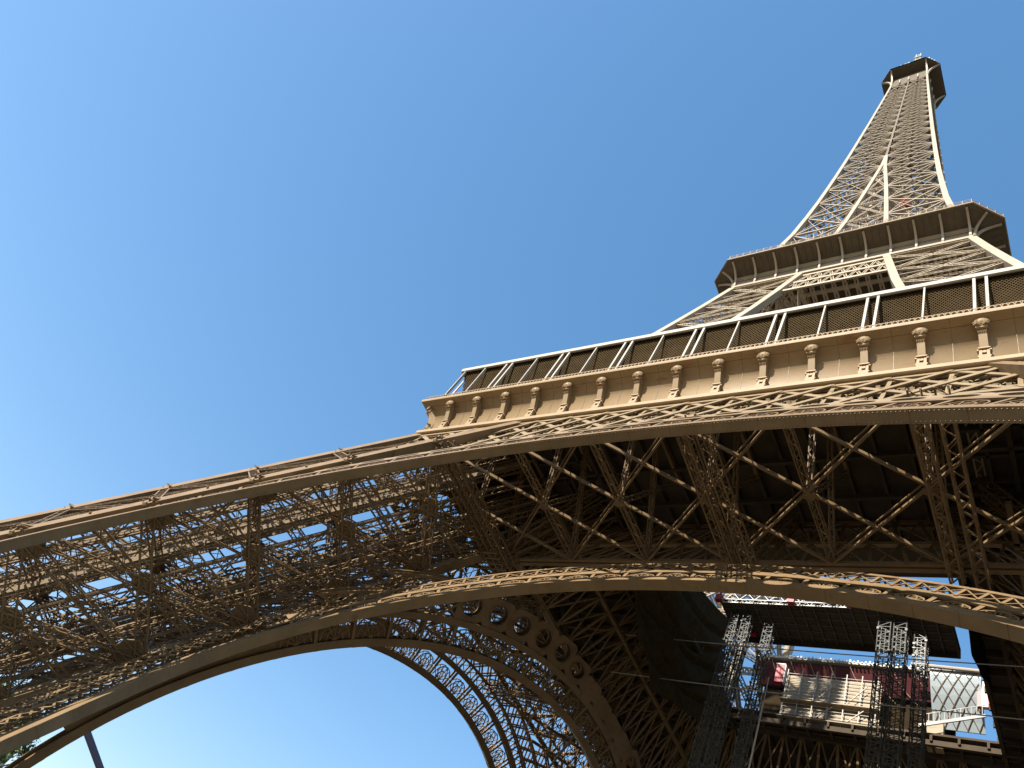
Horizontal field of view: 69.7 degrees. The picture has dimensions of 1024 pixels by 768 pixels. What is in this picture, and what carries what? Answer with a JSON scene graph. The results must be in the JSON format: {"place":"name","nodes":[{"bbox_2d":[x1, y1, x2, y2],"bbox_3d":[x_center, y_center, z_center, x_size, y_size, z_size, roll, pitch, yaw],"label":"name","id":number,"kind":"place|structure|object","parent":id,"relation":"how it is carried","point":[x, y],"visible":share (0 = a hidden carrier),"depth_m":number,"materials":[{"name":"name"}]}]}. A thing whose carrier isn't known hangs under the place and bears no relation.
{"place":"outdoors","nodes":[
{"label":"outdoors","id":0,"kind":"place"},
{"bbox_2d":[84,732,103,767],"bbox_3d":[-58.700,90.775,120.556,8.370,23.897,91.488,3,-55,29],"label":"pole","id":1,"kind":"object","parent":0,"point":[93,749],"depth_m":106.11,"materials":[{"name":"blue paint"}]},
{"bbox_2d":[0,0,1023,767],"label":"sky","id":2,"kind":"structure","parent":0,"point":[235,235],"materials":[{"name":"blue"}]},
{"bbox_3d":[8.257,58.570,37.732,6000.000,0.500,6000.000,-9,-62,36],"label":"ground","id":3,"kind":"structure","parent":0,"visible":0},
{"bbox_2d":[0,681,36,764],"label":"tree","id":4,"kind":"object","parent":3,"relation":"on","point":[3,760],"visible":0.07,"depth_m":103.56,"materials":[{"name":"green plant"}]},
{"bbox_2d":[0,738,40,767],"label":"tree","id":5,"kind":"object","parent":3,"relation":"on","point":[25,748],"visible":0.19,"depth_m":112.32,"materials":[{"name":"green plant"}]},
{"bbox_2d":[0,53,1023,767],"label":"iron tower","id":6,"kind":"structure","parent":3,"relation":"on","point":[842,401],"depth_m":65.79,"materials":[{"name":"brown metal"}]},
{"bbox_2d":[634,515,732,722],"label":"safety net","id":7,"kind":"object","parent":6,"relation":"attached to","point":[665,618],"visible":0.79,"depth_m":81.87,"materials":[{"name":"black fabric"}]},
{"bbox_2d":[610,671,1023,719],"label":"wire rope","id":8,"kind":"object","parent":6,"relation":"attached to","point":[833,699],"visible":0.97,"depth_m":66.25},
{"bbox_2d":[625,634,1023,666],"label":"wire rope","id":9,"kind":"object","parent":6,"relation":"attached to","point":[849,654],"visible":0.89,"depth_m":69.38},
{"bbox_2d":[776,669,881,731],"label":"scaffold","id":10,"kind":"object","parent":6,"relation":"on","point":[845,711],"visible":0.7,"depth_m":88.19,"materials":[{"name":"beige metal"}]},
{"bbox_2d":[756,655,955,735],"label":"pavilion","id":11,"kind":"structure","parent":6,"relation":"on","point":[827,667],"depth_m":91.68,"materials":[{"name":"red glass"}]},
{"bbox_2d":[774,663,787,684],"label":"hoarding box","id":12,"kind":"object","parent":11,"relation":"attached to","point":[781,673],"visible":1,"depth_m":93.32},
{"bbox_2d":[911,662,986,753],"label":"glass canopy","id":13,"kind":"object","parent":6,"relation":"attached to","point":[955,689],"visible":0.94,"depth_m":81.71,"materials":[{"name":"white glass"}]},
{"bbox_2d":[977,680,988,709],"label":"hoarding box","id":14,"kind":"object","parent":13,"relation":"attached to","point":[982,698],"visible":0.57,"depth_m":80.09,"materials":[{"name":"white"}]},
{"bbox_2d":[966,578,991,687],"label":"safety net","id":15,"kind":"object","parent":6,"relation":"attached to","point":[978,648],"visible":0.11,"depth_m":65.99,"materials":[{"name":"black fabric"}]},
{"bbox_2d":[687,610,741,767],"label":"scaffold mast","id":16,"kind":"object","parent":3,"relation":"on","point":[729,651],"visible":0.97,"depth_m":74.54,"materials":[{"name":"metal"}]},
{"bbox_2d":[701,610,754,767],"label":"scaffold mast","id":17,"kind":"object","parent":3,"relation":"on","point":[735,678],"visible":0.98,"depth_m":73.76,"materials":[{"name":"metal"}]},
{"bbox_2d":[730,622,775,767],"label":"scaffold mast","id":18,"kind":"object","parent":3,"relation":"on","point":[742,760],"visible":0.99,"depth_m":72.76,"materials":[{"name":"metal"}]},
{"bbox_2d":[748,677,768,767],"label":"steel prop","id":19,"kind":"object","parent":3,"relation":"on","point":[749,765],"visible":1,"depth_m":69.38,"materials":[{"name":"metal"}]},
{"bbox_2d":[862,616,892,767],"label":"scaffold mast","id":20,"kind":"object","parent":3,"relation":"on","point":[869,736],"visible":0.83,"depth_m":66.81,"materials":[{"name":"metal"}]},
{"bbox_2d":[715,593,960,658],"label":"working platform","id":21,"kind":"structure","parent":20,"relation":"on","point":[800,623],"depth_m":77.32,"materials":[{"name":"metal"}]},
{"bbox_2d":[881,617,909,767],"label":"scaffold mast","id":22,"kind":"object","parent":3,"relation":"on","point":[902,696],"visible":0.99,"depth_m":66.23,"materials":[{"name":"metal"}]},
{"bbox_2d":[906,632,929,767],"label":"scaffold mast","id":23,"kind":"object","parent":3,"relation":"on","point":[923,703],"visible":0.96,"depth_m":65.62,"materials":[{"name":"metal"}]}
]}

